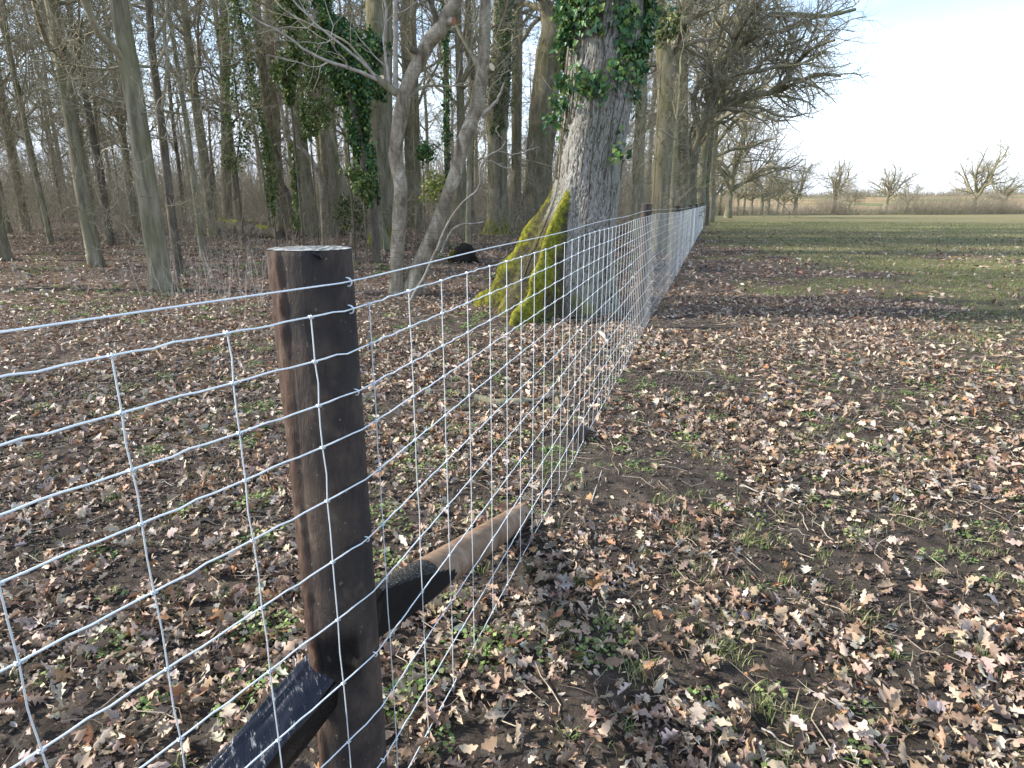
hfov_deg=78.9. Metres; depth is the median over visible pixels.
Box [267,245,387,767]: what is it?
fence post
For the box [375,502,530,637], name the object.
brace strut
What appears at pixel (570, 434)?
wood offcut
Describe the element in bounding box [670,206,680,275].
fence post
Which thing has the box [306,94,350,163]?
wood tree
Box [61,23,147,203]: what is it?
wood tree
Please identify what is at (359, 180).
climbing ivy
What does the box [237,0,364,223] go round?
wood tree
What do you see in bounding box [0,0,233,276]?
wood tree
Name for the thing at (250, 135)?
wood tree
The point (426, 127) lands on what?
wood tree
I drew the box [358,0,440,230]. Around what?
slim tree
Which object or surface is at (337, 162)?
slim tree
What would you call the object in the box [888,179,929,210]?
hedgerow tree
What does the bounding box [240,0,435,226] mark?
wood tree
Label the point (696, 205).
fence post
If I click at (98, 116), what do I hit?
wood tree
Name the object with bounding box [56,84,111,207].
wood tree
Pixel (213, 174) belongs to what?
wood tree
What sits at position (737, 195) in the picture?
hedgerow tree
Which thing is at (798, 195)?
field oak
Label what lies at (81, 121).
wood tree
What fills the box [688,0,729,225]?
ivied tree
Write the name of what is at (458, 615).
weeds
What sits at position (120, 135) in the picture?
wood tree
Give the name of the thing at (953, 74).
sky
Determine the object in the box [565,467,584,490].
fallen branch
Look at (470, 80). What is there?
wood tree
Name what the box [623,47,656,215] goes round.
wood tree
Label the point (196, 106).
wood tree
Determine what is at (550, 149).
wood tree
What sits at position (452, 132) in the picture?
wood tree
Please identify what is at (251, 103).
wood tree
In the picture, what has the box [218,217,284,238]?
fallen log
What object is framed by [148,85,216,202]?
wood tree
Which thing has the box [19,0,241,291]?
wood tree
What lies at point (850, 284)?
grass
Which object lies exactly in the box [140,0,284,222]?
wood tree
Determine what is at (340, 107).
wood tree
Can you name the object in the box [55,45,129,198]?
wood tree
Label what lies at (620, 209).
undergrowth
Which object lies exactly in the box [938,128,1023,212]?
hedgerow tree
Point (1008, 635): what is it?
leaf litter
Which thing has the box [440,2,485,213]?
wood tree
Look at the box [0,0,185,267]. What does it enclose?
wood tree
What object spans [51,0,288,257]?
wood tree
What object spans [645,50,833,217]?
field oak
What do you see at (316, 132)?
wood tree
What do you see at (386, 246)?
wood tree
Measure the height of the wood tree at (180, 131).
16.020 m
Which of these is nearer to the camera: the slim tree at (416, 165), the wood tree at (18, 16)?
the wood tree at (18, 16)
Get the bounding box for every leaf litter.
[0,223,1023,767]
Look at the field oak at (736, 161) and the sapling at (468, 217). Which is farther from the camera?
the field oak at (736, 161)
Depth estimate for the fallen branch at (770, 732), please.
2.15 m
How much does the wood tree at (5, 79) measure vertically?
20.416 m
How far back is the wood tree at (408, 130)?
37.13 m
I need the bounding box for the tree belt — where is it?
[717,186,1023,197]
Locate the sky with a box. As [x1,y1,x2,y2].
[0,0,1023,195]
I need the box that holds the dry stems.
[9,218,413,321]
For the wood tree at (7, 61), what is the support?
on the ground at (464, 733)
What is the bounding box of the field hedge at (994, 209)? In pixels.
[715,183,1023,215]
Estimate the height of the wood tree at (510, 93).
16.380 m
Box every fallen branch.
[474,390,558,405]
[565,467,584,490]
[598,330,609,341]
[743,484,798,504]
[761,727,792,746]
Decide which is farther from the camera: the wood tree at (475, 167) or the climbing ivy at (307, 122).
the wood tree at (475, 167)
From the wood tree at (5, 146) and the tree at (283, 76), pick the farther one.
the wood tree at (5, 146)
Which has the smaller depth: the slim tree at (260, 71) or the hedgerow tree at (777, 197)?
the slim tree at (260, 71)
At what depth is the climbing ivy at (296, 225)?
21.90 m
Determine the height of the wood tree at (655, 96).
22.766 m
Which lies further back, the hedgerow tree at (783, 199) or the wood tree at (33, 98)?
the hedgerow tree at (783, 199)
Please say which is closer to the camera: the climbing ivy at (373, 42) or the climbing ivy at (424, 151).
the climbing ivy at (373, 42)
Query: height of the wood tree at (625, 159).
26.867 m
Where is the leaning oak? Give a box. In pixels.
[666,0,893,238]
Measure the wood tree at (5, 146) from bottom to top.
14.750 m
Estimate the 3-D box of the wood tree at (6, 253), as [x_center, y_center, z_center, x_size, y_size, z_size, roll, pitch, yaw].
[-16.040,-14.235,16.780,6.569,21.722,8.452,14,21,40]
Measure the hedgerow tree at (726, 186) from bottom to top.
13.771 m
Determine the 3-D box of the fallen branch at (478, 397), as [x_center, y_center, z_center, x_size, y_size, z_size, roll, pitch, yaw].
[0.062,0.142,5.931,0.846,0.113,0.248,-4,16,-14]
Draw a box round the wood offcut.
[566,424,588,441]
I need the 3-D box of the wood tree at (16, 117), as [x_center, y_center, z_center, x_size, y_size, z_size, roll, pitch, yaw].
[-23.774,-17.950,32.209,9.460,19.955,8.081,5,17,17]
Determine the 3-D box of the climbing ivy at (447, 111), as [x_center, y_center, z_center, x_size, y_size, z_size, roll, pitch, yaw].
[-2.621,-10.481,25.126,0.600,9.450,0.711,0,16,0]
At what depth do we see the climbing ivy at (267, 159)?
22.21 m
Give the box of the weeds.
[0,237,1023,767]
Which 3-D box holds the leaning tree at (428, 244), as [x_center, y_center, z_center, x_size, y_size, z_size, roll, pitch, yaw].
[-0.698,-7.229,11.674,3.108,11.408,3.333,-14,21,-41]
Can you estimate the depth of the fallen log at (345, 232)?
30.29 m
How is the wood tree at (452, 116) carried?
on the ground at (464, 733)
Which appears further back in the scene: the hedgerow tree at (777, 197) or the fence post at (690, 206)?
the hedgerow tree at (777, 197)
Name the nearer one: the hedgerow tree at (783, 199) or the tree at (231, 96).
the tree at (231, 96)
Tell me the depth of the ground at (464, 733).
3.62 m
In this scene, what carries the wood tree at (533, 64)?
on the ground at (464, 733)
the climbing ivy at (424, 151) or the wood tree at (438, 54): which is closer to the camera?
the climbing ivy at (424, 151)
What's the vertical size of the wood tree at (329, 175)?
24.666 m
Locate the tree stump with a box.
[448,242,479,263]
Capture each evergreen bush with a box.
[329,188,369,248]
[416,169,454,250]
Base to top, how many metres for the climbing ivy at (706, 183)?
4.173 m
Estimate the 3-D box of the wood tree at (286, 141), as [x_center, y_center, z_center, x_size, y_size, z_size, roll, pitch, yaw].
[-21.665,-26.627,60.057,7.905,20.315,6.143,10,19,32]
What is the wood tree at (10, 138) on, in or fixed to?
on the ground at (464, 733)
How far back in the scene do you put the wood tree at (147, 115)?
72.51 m
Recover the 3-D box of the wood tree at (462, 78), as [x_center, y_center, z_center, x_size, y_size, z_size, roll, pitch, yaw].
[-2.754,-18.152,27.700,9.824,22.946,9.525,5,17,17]
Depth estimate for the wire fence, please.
1.61 m
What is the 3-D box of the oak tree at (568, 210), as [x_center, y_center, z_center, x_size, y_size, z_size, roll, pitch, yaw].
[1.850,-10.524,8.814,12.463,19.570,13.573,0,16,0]
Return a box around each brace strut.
[205,653,337,767]
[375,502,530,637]
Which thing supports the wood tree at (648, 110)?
on the ground at (464, 733)
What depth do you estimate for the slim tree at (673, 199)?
21.44 m
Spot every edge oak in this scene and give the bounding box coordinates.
[650,0,788,222]
[688,0,896,228]
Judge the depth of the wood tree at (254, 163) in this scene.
50.34 m
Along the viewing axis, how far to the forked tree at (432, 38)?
11.58 m
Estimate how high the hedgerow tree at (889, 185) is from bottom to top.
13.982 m
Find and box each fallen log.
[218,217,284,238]
[244,220,273,226]
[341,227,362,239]
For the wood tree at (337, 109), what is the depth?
45.91 m
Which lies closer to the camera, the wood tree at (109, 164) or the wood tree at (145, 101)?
the wood tree at (145, 101)
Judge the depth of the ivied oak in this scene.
30.05 m
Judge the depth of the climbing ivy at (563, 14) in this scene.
9.53 m
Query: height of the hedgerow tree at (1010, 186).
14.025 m
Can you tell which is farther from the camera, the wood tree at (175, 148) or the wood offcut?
the wood tree at (175, 148)
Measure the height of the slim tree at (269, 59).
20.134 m
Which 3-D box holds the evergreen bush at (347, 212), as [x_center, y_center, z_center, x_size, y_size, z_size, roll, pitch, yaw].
[-5.918,-6.101,23.060,1.658,2.270,2.087,0,16,0]
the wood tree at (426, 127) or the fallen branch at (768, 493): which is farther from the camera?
the wood tree at (426, 127)
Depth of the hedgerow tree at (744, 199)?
127.56 m
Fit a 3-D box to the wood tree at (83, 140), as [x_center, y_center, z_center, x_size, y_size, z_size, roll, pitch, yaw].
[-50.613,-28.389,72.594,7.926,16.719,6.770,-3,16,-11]
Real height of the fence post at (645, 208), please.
2.305 m
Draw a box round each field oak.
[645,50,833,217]
[778,149,827,210]
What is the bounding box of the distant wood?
[0,128,651,213]
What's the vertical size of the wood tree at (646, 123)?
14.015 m
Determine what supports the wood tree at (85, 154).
on the ground at (464, 733)
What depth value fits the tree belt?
445.19 m
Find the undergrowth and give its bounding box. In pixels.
[0,0,720,252]
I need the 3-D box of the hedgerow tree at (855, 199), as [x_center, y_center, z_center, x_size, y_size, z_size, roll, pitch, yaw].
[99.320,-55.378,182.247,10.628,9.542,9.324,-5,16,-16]
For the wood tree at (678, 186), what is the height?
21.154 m
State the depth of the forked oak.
31.93 m
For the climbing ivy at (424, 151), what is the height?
4.018 m
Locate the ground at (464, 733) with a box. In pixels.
[0,195,1023,767]
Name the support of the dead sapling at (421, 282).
on the ground at (464, 733)
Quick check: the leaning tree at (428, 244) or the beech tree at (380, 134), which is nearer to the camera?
the leaning tree at (428, 244)
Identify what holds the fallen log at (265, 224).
on the ground at (464, 733)
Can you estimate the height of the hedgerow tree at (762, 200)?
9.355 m
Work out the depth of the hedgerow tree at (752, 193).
123.70 m
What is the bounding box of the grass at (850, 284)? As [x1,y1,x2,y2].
[0,220,1023,767]
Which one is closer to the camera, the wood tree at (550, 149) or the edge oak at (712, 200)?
the wood tree at (550, 149)
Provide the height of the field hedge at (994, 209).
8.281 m
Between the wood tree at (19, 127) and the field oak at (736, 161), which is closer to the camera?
the wood tree at (19, 127)
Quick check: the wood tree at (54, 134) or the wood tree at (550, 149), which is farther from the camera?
the wood tree at (54, 134)
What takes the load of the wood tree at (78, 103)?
on the ground at (464, 733)
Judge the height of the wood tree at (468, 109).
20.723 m
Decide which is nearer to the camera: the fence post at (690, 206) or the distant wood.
the fence post at (690, 206)
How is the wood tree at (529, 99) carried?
on the ground at (464, 733)
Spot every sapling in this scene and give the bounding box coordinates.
[410,126,538,301]
[450,0,524,244]
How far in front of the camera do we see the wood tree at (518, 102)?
37.76 m
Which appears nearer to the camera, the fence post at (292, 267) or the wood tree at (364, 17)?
the fence post at (292, 267)
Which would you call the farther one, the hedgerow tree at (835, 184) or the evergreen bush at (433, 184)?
the hedgerow tree at (835, 184)
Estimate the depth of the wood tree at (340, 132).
34.64 m
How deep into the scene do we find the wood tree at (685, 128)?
30.73 m
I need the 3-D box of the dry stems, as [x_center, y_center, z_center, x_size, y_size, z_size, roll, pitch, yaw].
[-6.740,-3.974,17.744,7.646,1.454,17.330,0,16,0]
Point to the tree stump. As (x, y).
(461, 248)
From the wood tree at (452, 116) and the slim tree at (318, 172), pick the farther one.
the wood tree at (452, 116)
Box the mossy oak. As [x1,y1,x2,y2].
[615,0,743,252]
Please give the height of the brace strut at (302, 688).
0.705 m
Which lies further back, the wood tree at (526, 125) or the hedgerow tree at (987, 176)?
the hedgerow tree at (987, 176)
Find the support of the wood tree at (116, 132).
on the ground at (464, 733)
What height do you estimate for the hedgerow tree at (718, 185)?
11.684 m
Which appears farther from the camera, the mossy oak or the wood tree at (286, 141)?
the wood tree at (286, 141)
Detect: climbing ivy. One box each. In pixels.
[227,0,280,246]
[288,141,301,245]
[290,19,339,245]
[307,0,380,262]
[331,24,392,259]
[338,159,376,261]
[414,137,440,233]
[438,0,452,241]
[486,0,518,209]
[522,0,674,279]
[650,0,687,250]
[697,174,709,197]
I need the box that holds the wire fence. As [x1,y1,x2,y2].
[0,205,705,767]
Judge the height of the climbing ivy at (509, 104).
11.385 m
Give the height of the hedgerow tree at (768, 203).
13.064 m
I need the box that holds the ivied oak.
[261,0,346,235]
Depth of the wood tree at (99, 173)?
24.04 m
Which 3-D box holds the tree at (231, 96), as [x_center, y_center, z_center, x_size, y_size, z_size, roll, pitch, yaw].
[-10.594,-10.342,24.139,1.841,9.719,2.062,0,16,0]
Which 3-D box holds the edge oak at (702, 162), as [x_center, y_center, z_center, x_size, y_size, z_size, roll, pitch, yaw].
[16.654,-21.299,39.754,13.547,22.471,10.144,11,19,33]
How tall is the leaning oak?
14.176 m
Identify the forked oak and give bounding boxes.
[507,0,561,232]
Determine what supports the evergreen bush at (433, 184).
on the ground at (464, 733)
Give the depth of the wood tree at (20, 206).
34.07 m
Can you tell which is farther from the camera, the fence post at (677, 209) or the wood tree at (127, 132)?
the wood tree at (127, 132)
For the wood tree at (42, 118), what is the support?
on the ground at (464, 733)
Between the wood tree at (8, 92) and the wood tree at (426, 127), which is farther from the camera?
the wood tree at (426, 127)
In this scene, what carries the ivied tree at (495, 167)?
on the ground at (464, 733)
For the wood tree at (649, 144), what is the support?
on the ground at (464, 733)
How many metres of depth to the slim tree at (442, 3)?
37.59 m
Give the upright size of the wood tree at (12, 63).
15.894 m
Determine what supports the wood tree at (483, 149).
on the ground at (464, 733)
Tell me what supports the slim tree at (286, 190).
on the ground at (464, 733)
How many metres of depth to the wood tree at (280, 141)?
32.74 m
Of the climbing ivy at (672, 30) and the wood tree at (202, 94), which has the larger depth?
the wood tree at (202, 94)
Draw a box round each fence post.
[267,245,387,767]
[635,204,652,326]
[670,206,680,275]
[685,205,692,252]
[693,204,698,239]
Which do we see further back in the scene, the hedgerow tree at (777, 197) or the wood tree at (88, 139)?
the hedgerow tree at (777, 197)
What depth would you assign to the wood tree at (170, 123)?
74.83 m
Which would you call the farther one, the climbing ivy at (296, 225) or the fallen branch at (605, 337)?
the climbing ivy at (296, 225)
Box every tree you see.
[0,0,45,217]
[0,0,47,260]
[0,0,84,245]
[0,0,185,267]
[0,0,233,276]
[0,1,55,231]
[0,1,55,233]
[0,1,61,248]
[0,2,21,121]
[0,2,67,226]
[0,2,85,215]
[0,2,135,231]
[0,17,74,222]
[0,27,35,223]
[0,36,22,75]
[0,112,29,229]
[1,0,165,232]
[1,6,142,225]
[5,1,160,233]
[6,0,79,215]
[10,0,161,244]
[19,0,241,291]
[30,49,119,206]
[31,88,105,176]
[38,28,106,205]
[47,0,189,223]
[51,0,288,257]
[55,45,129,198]
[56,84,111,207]
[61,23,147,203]
[62,29,144,218]
[74,0,259,236]
[94,17,169,202]
[97,33,157,198]
[112,62,158,171]
[132,0,217,225]
[137,32,197,180]
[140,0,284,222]
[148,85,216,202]
[156,41,213,214]
[161,1,252,215]
[193,0,252,218]
[195,0,292,227]
[199,0,260,243]
[202,0,312,211]
[210,0,411,235]
[211,21,285,213]
[216,0,472,295]
[220,0,294,228]
[223,0,304,230]
[231,15,287,218]
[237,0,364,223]
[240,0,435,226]
[252,0,392,225]
[253,9,303,197]
[254,13,337,245]
[262,1,383,245]
[262,4,341,200]
[264,105,297,235]
[269,0,316,245]
[282,0,410,237]
[286,2,345,203]
[303,0,363,189]
[303,0,393,249]
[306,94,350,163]
[330,0,434,244]
[337,0,477,221]
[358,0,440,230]
[359,0,549,236]
[392,0,435,227]
[399,0,465,213]
[403,0,504,295]
[411,0,483,227]
[418,0,492,221]
[418,1,488,218]
[421,16,479,203]
[432,1,537,220]
[440,0,553,235]
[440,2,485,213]
[442,0,531,193]
[455,12,539,202]
[473,0,644,325]
[476,0,554,226]
[507,45,557,184]
[508,45,559,191]
[522,0,561,177]
[543,4,665,174]
[616,9,668,239]
[617,104,648,218]
[618,0,679,216]
[620,0,718,230]
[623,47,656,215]
[629,32,675,201]
[630,0,712,256]
[631,0,671,203]
[646,0,768,230]
[651,0,728,239]
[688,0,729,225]
[697,152,742,207]
[716,137,750,215]
[717,162,773,214]
[726,161,782,214]
[729,158,770,209]
[742,172,788,213]
[755,155,794,213]
[768,173,800,209]
[770,178,807,212]
[811,148,880,210]
[838,181,866,209]
[858,157,925,212]
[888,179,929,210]
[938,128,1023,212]
[977,165,1023,206]
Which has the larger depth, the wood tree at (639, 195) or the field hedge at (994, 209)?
the field hedge at (994, 209)
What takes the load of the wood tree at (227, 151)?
on the ground at (464, 733)
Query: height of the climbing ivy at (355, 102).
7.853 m
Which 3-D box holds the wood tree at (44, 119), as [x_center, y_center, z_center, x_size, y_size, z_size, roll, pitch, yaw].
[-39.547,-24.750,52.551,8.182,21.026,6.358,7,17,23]
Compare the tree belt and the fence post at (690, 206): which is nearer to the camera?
the fence post at (690, 206)

